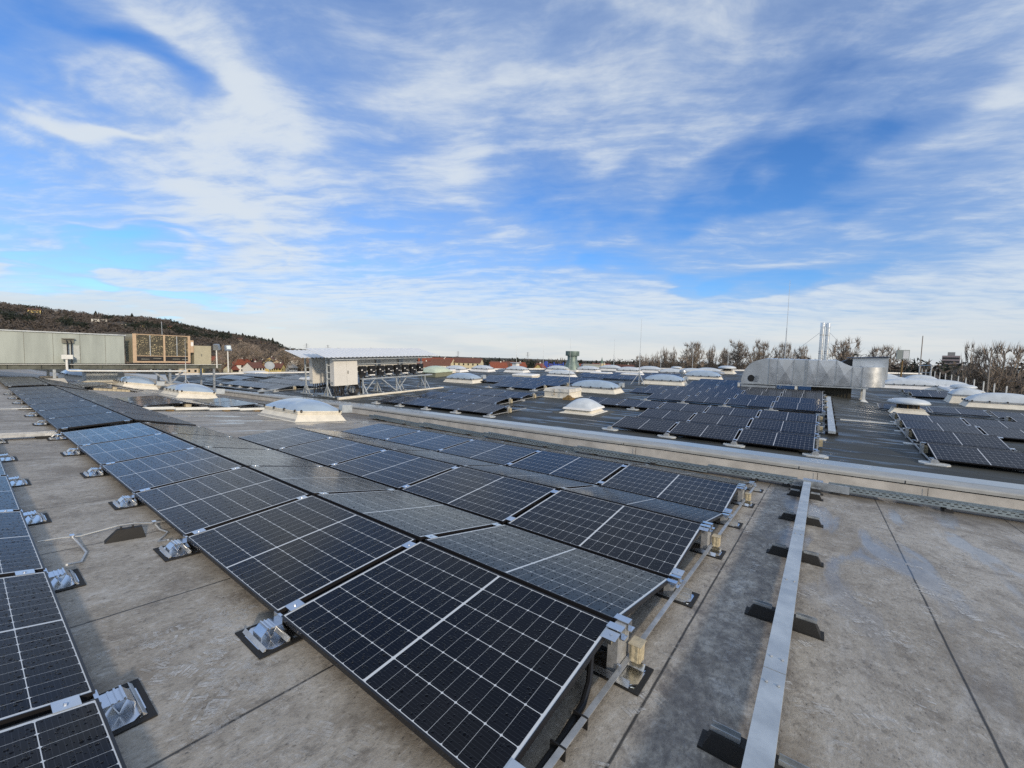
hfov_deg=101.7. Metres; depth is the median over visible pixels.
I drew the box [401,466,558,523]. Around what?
solar panel
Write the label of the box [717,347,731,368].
bare tree
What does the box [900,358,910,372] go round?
bare tree
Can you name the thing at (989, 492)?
gutter wall
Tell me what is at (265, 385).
solar panel
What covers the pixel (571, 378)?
solar panel
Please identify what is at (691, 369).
skylight
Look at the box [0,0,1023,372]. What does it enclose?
sky
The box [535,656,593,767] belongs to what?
power cable
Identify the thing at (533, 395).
row end stand
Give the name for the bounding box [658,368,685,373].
skylight
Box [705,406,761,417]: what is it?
solar panel
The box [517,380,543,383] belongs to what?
solar panel
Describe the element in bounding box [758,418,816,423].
solar panel
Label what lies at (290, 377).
solar panel
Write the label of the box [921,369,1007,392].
edge railing
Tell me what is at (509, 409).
row end stand
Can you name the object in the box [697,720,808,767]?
channel support
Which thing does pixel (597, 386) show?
skylight
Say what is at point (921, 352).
lamp pole
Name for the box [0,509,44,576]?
solar panel
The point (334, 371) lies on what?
inverter rack
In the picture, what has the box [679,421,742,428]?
solar panel
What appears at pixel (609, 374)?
solar panel
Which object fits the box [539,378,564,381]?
solar panel
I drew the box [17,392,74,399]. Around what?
solar panel
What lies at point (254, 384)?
solar panel
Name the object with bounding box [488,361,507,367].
house
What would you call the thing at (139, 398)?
solar panel
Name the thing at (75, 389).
solar panel
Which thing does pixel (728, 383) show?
solar panel
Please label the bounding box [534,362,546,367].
house
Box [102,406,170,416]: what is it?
solar panel
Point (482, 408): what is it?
solar panel
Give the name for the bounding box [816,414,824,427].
row end stand
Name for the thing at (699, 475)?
solar panel
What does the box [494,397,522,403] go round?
row end stand
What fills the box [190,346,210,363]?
tan cabinet
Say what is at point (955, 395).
skylight
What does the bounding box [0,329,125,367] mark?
plant room
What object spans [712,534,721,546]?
ballast stone
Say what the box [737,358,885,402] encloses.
ventilation duct
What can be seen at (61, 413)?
solar panel
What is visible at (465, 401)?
solar panel
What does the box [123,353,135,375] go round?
bare tree
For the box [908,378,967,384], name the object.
skylight
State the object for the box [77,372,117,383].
skylight
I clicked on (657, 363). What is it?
bare tree
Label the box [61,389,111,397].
solar panel
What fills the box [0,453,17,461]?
mounting foot
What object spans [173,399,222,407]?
solar panel
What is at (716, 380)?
solar panel
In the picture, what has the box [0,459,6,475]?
solar panel
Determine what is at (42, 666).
solar panel
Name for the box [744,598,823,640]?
channel support
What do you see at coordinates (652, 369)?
skylight
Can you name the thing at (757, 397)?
solar panel
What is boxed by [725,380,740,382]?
solar panel
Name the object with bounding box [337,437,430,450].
solar panel
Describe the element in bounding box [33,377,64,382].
solar panel
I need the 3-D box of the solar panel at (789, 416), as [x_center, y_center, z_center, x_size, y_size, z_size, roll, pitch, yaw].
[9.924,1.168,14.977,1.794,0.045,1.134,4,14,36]
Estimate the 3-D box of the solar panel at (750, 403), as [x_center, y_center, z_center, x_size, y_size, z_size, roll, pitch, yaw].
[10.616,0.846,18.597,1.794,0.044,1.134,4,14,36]
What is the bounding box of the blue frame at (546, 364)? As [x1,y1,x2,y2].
[544,361,563,367]
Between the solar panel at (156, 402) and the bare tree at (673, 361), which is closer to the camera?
the solar panel at (156, 402)
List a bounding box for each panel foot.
[602,426,617,430]
[657,433,675,438]
[723,441,744,447]
[802,451,828,458]
[918,459,950,466]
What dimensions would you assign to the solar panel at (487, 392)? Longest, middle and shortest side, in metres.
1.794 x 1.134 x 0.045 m
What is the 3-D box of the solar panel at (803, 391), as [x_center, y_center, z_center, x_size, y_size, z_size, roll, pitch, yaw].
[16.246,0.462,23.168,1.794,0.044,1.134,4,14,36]
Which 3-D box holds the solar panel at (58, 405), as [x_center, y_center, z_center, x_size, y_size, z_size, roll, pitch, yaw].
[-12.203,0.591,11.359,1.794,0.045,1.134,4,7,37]
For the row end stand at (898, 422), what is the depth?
14.19 m
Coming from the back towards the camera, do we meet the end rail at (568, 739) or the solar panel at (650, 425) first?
the solar panel at (650, 425)
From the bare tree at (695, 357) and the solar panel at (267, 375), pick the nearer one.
the solar panel at (267, 375)
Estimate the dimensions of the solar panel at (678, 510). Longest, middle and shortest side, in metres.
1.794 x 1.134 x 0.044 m
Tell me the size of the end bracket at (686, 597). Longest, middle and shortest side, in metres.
0.356 x 0.270 x 0.127 m
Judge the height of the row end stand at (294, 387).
0.300 m
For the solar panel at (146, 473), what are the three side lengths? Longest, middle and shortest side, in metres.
1.794 x 1.134 x 0.045 m
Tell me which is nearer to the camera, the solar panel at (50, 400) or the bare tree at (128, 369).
the solar panel at (50, 400)
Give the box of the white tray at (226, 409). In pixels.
[143,407,264,411]
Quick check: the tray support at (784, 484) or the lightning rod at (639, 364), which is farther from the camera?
the lightning rod at (639, 364)
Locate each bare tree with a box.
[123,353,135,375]
[213,353,225,372]
[217,343,241,372]
[231,342,259,360]
[249,345,269,361]
[270,348,297,371]
[290,356,311,370]
[635,355,645,367]
[643,357,648,365]
[653,351,660,366]
[660,347,668,367]
[668,347,676,367]
[675,341,707,367]
[705,345,717,367]
[717,338,750,369]
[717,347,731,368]
[744,339,777,367]
[773,342,795,358]
[791,345,810,359]
[817,337,872,360]
[868,344,900,369]
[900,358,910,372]
[949,341,997,389]
[971,340,1023,394]
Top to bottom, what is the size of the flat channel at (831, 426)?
0.180 m
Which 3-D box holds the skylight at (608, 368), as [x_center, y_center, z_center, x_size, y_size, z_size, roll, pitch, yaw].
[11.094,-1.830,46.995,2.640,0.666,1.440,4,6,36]
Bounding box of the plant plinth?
[811,385,851,398]
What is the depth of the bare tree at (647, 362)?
249.29 m
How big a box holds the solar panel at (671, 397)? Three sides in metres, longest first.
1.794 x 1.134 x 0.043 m
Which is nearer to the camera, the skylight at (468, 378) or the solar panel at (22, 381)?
the solar panel at (22, 381)
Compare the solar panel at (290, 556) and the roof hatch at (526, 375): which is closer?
the solar panel at (290, 556)
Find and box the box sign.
[896,350,909,376]
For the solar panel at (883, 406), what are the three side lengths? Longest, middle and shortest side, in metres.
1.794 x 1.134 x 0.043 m
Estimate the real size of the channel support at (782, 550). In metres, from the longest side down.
0.490 x 0.120 x 0.108 m
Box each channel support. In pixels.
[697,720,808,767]
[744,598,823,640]
[766,542,823,567]
[778,510,822,527]
[787,488,822,500]
[789,483,822,495]
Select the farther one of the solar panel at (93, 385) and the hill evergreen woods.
the hill evergreen woods
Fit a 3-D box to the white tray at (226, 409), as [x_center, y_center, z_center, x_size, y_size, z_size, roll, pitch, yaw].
[-10.247,0.899,14.883,0.280,0.237,4.740,4,1,37]
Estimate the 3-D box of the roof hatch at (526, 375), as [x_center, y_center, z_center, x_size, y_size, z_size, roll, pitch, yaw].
[1.191,-0.680,35.659,2.280,0.360,1.480,4,7,36]
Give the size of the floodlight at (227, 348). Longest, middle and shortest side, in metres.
1.947 x 0.400 x 0.302 m
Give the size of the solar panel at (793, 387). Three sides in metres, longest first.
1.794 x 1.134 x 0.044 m
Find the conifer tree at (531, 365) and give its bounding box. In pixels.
[528,360,533,367]
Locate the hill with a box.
[0,309,220,354]
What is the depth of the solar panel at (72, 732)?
1.68 m
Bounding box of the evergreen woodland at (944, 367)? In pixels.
[132,354,1023,393]
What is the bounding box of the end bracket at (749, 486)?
[745,481,763,492]
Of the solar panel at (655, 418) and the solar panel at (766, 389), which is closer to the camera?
the solar panel at (655, 418)
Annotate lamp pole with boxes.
[920,336,922,368]
[986,350,991,391]
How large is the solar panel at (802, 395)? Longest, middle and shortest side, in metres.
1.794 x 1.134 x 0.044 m
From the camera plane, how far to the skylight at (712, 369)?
40.99 m
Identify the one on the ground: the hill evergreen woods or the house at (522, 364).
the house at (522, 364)
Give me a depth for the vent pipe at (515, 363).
45.15 m
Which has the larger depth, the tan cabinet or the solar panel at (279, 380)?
the solar panel at (279, 380)
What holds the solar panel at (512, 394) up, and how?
on the row end stand at (533, 395)
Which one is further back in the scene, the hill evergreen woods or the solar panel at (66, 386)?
the hill evergreen woods
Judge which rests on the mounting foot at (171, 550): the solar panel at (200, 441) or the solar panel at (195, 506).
the solar panel at (195, 506)
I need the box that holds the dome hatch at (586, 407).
[553,398,614,416]
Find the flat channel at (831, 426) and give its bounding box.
[824,396,837,435]
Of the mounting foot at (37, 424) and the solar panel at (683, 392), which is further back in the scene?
the solar panel at (683, 392)
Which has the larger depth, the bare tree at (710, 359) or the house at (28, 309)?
the house at (28, 309)
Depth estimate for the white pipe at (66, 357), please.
24.99 m
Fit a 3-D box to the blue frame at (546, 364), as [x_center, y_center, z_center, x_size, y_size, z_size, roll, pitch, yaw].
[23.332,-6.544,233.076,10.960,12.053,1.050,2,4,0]
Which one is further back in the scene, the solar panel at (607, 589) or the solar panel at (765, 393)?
the solar panel at (765, 393)
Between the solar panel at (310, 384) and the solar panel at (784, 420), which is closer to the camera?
the solar panel at (784, 420)
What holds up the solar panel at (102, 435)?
on the mounting foot at (61, 437)
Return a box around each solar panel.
[0,376,32,378]
[0,378,36,380]
[0,380,41,383]
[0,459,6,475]
[0,475,20,510]
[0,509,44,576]
[0,569,94,728]
[0,694,126,767]
[3,382,48,386]
[8,386,58,390]
[12,389,65,394]
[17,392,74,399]
[22,396,84,404]
[28,400,98,410]
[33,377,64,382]
[36,378,71,384]
[36,406,112,419]
[40,380,77,386]
[45,382,87,390]
[46,412,132,429]
[54,386,98,393]
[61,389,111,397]
[62,422,162,446]
[69,382,103,384]
[69,392,120,400]
[75,384,112,386]
[78,396,136,405]
[78,433,196,464]
[89,400,151,410]
[101,447,242,492]
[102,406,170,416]
[109,384,142,390]
[115,395,167,401]
[117,412,195,425]
[127,398,183,406]
[134,467,308,536]
[142,422,232,436]
[156,395,201,402]
[168,433,272,449]
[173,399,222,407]
[187,495,415,613]
[192,398,238,403]
[202,446,323,467]
[208,400,258,406]
[216,375,235,378]
[221,380,244,384]
[223,376,244,378]
[231,381,255,385]
[232,376,253,379]
[238,427,332,450]
[240,373,259,375]
[241,382,267,386]
[248,465,394,495]
[250,373,266,376]
[253,383,279,387]
[256,374,275,377]
[260,378,278,381]
[263,384,291,389]
[270,379,289,382]
[277,437,386,466]
[281,375,300,378]
[281,380,301,383]
[281,541,620,767]
[292,381,309,384]
[295,427,375,439]
[304,383,329,386]
[316,489,499,540]
[329,450,457,489]
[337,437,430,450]
[341,423,420,439]
[378,395,418,403]
[381,423,446,432]
[384,431,472,451]
[391,449,498,466]
[401,398,444,406]
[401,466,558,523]
[418,391,454,397]
[424,430,497,440]
[425,523,667,622]
[428,400,473,409]
[438,439,539,465]
[440,393,479,400]
[447,388,480,393]
[449,400,480,402]
[457,403,506,413]
[463,465,593,489]
[467,395,508,403]
[469,389,504,395]
[477,439,560,450]
[480,378,502,381]
[480,403,522,406]
[486,375,506,378]
[490,382,520,386]
[495,379,522,382]
[495,391,532,397]
[501,376,524,379]
[507,490,708,578]
[508,450,626,484]
[511,383,543,388]
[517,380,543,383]
[519,377,543,380]
[538,375,561,378]
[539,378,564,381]
[539,381,565,385]
[543,450,644,465]
[557,376,581,379]
[560,379,582,382]
[560,485,722,523]
[577,377,602,379]
[579,372,600,374]
[579,374,602,377]
[588,397,625,405]
[599,373,619,375]
[599,375,623,378]
[600,465,743,513]
[612,416,678,432]
[617,399,665,408]
[618,374,638,376]
[620,376,645,379]
[627,416,684,421]
[628,464,748,484]
[630,388,665,393]
[639,408,696,421]
[645,385,678,389]
[647,393,688,400]
[658,402,710,412]
[662,389,699,395]
[669,422,742,441]
[675,386,709,392]
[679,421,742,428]
[684,395,729,404]
[685,384,718,387]
[689,381,719,384]
[689,413,752,427]
[697,391,737,398]
[699,379,725,381]
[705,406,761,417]
[707,388,744,393]
[716,385,750,389]
[718,382,740,385]
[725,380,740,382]
[726,398,773,407]
[735,394,778,401]
[736,429,817,451]
[741,428,814,436]
[743,390,782,396]
[748,418,818,434]
[749,387,785,393]
[758,410,819,423]
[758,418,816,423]
[772,401,824,411]
[778,396,823,404]
[780,385,810,389]
[781,392,823,398]
[785,389,824,394]
[877,403,931,412]
[896,413,966,424]
[901,420,985,434]
[903,389,938,392]
[903,428,992,435]
[910,392,947,397]
[911,429,1015,449]
[916,441,1023,452]
[927,443,1023,469]
[928,407,991,416]
[963,418,1023,429]
[978,426,1023,439]
[989,411,1023,417]
[1010,417,1023,421]
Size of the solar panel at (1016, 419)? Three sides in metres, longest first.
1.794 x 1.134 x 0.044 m
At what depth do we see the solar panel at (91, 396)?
14.44 m
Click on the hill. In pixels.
(115, 332)
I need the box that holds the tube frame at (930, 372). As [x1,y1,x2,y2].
[918,365,931,375]
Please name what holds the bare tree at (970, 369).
on the ground
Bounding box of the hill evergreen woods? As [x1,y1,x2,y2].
[0,304,320,358]
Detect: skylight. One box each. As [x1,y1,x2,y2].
[57,369,81,379]
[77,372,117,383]
[112,376,164,389]
[160,383,224,398]
[257,398,351,421]
[443,373,485,383]
[446,365,468,371]
[470,365,494,371]
[504,366,529,372]
[545,365,569,371]
[546,370,576,376]
[569,380,624,393]
[576,366,600,371]
[599,365,620,370]
[616,367,642,372]
[640,366,661,372]
[642,374,687,385]
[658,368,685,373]
[683,370,722,379]
[685,368,704,372]
[698,368,720,371]
[881,379,938,389]
[887,376,906,379]
[905,375,936,378]
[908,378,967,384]
[944,388,980,402]
[959,393,1023,409]
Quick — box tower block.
[942,352,959,368]
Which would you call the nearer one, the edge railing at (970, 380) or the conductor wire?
the conductor wire
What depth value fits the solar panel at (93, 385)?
20.46 m
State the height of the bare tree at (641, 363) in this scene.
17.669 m
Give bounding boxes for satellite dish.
[265,362,274,371]
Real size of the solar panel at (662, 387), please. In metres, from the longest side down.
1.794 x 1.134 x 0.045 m
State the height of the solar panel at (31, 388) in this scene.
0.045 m
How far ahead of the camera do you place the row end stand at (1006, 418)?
15.82 m
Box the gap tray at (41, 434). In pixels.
[0,431,55,438]
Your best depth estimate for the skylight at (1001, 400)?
21.95 m
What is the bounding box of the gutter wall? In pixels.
[208,387,1023,509]
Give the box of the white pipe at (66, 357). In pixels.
[61,355,186,371]
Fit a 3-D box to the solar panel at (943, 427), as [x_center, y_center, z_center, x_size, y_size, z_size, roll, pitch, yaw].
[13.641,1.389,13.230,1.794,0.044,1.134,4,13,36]
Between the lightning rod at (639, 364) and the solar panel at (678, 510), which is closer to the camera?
the solar panel at (678, 510)
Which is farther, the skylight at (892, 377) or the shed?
the shed
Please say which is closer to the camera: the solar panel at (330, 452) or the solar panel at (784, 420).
the solar panel at (330, 452)
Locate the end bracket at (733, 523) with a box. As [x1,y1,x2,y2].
[711,511,742,528]
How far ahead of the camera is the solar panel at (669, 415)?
15.19 m
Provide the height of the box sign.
3.000 m
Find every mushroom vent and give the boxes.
[718,366,736,373]
[887,398,930,414]
[949,384,977,388]
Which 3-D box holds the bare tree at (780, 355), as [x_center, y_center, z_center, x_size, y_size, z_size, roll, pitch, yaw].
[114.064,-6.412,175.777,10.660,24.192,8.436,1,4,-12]
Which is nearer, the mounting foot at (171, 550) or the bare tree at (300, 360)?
the mounting foot at (171, 550)
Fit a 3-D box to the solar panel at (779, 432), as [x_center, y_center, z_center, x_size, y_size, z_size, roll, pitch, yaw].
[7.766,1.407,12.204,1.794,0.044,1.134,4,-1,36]
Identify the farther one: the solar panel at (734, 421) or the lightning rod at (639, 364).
the lightning rod at (639, 364)
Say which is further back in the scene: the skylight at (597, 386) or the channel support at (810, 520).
the skylight at (597, 386)
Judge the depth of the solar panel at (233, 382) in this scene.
31.55 m
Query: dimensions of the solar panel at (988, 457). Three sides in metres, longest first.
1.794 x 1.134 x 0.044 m
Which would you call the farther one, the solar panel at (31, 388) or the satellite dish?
the satellite dish
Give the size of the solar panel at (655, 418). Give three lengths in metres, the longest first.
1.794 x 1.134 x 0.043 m
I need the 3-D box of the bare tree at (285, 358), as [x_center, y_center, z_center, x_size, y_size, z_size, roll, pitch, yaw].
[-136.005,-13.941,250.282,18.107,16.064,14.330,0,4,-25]
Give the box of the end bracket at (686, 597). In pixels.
[655,574,699,607]
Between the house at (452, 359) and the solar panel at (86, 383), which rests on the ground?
the house at (452, 359)
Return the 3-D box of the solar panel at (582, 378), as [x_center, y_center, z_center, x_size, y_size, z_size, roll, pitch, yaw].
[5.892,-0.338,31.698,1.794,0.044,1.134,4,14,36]
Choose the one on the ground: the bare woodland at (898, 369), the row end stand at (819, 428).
the bare woodland at (898, 369)
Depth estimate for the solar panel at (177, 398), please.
16.28 m
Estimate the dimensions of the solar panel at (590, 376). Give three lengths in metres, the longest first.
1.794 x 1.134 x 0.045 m
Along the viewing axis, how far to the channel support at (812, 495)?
6.81 m
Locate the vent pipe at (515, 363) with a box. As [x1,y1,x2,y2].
[510,362,520,365]
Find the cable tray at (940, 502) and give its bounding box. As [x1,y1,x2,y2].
[369,414,1023,519]
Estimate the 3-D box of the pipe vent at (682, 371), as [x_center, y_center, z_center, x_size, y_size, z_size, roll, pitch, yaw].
[14.759,-0.841,36.044,0.630,0.850,0.630,4,5,37]
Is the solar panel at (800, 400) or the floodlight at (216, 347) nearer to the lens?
the solar panel at (800, 400)
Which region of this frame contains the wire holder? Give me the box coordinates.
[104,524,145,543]
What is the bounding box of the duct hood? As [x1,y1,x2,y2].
[841,357,890,379]
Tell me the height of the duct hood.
1.270 m
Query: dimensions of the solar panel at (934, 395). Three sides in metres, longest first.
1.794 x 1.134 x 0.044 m
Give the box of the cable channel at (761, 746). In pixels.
[741,481,810,767]
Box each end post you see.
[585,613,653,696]
[689,521,725,559]
[730,483,754,507]
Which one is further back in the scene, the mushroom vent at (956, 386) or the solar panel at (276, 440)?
the mushroom vent at (956, 386)
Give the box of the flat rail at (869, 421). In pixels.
[840,419,899,424]
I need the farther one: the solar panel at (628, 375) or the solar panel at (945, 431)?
the solar panel at (628, 375)
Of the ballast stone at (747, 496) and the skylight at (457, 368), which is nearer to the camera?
the ballast stone at (747, 496)
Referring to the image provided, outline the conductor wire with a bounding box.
[37,520,168,565]
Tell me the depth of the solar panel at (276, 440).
8.61 m
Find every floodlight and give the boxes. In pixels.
[213,344,220,367]
[224,345,231,371]
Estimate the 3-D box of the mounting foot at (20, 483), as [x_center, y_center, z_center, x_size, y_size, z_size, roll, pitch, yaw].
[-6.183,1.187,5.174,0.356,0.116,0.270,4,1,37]
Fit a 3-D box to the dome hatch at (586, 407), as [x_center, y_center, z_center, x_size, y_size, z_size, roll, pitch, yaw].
[2.947,0.873,17.101,2.100,0.595,2.000,3,6,36]
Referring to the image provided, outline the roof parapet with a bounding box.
[175,368,920,374]
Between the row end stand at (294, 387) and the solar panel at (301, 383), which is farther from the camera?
the solar panel at (301, 383)
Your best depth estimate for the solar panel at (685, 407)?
17.07 m
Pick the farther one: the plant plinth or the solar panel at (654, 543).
the plant plinth
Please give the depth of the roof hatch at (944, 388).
30.16 m
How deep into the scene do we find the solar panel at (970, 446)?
10.37 m
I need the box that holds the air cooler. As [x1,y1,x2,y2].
[125,333,193,362]
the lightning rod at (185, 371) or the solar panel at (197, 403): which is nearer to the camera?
the solar panel at (197, 403)
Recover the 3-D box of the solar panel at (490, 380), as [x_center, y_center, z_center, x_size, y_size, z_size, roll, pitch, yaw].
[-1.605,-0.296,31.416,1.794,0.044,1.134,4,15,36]
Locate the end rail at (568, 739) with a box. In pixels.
[543,484,756,767]
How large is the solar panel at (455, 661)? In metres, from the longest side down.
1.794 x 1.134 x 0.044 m
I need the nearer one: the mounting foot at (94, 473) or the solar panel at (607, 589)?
the solar panel at (607, 589)
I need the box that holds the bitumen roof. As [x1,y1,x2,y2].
[120,369,1023,484]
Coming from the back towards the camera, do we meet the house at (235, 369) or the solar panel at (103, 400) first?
the house at (235, 369)
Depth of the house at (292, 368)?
252.26 m
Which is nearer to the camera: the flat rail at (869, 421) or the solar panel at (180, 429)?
the solar panel at (180, 429)
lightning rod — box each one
[183,354,188,382]
[562,345,574,399]
[631,322,643,384]
[784,287,789,358]
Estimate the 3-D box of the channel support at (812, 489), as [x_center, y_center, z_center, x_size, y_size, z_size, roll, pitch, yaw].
[5.099,1.821,7.240,0.490,0.108,0.120,4,1,37]
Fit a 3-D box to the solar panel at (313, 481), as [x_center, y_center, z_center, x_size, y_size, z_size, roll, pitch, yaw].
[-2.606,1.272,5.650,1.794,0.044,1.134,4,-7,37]
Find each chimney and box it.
[818,323,824,359]
[823,323,830,359]
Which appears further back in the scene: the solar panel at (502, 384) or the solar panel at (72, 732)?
the solar panel at (502, 384)
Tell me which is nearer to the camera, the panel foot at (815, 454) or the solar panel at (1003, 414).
the panel foot at (815, 454)
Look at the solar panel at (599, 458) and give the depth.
8.19 m
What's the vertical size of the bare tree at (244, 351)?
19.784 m
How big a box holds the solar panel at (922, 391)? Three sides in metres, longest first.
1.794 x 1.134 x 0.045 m
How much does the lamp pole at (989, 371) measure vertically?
10.000 m
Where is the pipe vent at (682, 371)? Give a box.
[679,369,686,377]
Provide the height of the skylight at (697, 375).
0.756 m
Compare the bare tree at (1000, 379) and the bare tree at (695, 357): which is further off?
the bare tree at (695, 357)
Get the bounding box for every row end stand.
[276,385,312,391]
[490,406,525,416]
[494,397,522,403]
[517,393,543,400]
[815,423,825,440]
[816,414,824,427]
[816,436,826,455]
[889,412,902,423]
[892,419,904,432]
[900,428,919,445]
[912,442,939,462]
[995,416,1010,420]
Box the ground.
[31,356,717,377]
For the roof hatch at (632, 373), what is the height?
0.360 m
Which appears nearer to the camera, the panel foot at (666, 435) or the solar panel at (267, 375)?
the panel foot at (666, 435)
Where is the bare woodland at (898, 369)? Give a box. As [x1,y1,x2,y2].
[116,355,1023,394]
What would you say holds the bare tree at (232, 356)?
on the ground
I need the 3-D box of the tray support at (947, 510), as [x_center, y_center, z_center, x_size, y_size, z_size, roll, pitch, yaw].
[6.832,1.955,6.553,0.110,0.075,0.280,4,1,37]
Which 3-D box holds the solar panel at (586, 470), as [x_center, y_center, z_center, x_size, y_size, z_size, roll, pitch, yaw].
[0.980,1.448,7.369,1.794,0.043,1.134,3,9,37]
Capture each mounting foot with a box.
[0,438,8,443]
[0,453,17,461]
[6,475,30,487]
[20,509,51,525]
[24,411,40,416]
[32,419,49,425]
[43,568,85,592]
[46,432,67,440]
[60,446,85,455]
[80,465,109,477]
[82,678,157,736]
[108,492,144,509]
[153,535,200,561]
[235,611,302,659]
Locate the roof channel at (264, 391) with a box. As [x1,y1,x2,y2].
[258,385,303,392]
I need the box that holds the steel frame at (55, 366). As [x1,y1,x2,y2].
[0,363,221,389]
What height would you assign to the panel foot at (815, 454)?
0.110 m
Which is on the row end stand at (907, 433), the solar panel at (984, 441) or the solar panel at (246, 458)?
the solar panel at (984, 441)
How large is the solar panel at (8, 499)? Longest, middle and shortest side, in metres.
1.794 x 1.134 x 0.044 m
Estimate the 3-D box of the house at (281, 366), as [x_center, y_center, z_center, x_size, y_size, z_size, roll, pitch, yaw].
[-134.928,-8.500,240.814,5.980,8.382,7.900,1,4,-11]
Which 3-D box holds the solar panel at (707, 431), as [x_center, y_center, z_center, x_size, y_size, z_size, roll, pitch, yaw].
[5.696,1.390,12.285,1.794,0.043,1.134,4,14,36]
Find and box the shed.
[581,364,600,367]
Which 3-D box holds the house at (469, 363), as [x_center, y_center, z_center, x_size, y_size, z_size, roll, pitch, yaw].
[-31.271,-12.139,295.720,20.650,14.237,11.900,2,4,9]
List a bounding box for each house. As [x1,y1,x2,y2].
[27,308,40,312]
[178,369,198,373]
[223,365,239,372]
[226,358,249,372]
[241,361,264,372]
[262,363,277,371]
[274,362,285,371]
[286,364,297,371]
[417,360,433,367]
[425,357,454,365]
[431,358,450,367]
[453,357,483,368]
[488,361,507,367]
[490,360,510,366]
[511,361,526,367]
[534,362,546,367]
[615,364,634,366]
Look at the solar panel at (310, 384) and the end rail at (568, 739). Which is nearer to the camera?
the end rail at (568, 739)
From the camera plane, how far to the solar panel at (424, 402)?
19.09 m
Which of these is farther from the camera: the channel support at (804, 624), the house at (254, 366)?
the house at (254, 366)
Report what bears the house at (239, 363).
on the ground
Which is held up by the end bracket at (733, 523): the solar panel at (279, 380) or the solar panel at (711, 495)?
the solar panel at (711, 495)
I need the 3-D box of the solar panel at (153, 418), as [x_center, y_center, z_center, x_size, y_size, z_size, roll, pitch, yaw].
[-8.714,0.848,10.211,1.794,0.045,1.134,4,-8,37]
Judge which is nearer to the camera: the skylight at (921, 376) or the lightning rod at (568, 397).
the lightning rod at (568, 397)
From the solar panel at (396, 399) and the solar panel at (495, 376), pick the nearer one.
the solar panel at (396, 399)
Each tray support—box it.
[782,482,789,487]
[940,507,953,513]
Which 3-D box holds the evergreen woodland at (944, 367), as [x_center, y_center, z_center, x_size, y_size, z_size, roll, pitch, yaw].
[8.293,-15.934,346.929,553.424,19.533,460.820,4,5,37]
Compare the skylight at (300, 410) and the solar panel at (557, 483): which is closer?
the solar panel at (557, 483)
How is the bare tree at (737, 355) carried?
on the ground
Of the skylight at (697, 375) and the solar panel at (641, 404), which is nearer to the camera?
the solar panel at (641, 404)
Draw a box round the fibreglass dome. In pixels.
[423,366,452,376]
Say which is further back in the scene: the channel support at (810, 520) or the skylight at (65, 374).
the skylight at (65, 374)
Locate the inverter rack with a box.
[285,348,443,399]
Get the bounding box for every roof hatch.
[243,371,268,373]
[512,373,539,377]
[543,386,581,398]
[590,372,612,373]
[621,373,643,374]
[937,385,984,392]
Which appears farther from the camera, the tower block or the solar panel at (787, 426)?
the tower block
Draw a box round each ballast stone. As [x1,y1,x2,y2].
[628,635,646,663]
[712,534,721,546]
[745,492,751,500]
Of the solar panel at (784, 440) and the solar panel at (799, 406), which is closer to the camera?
the solar panel at (784, 440)

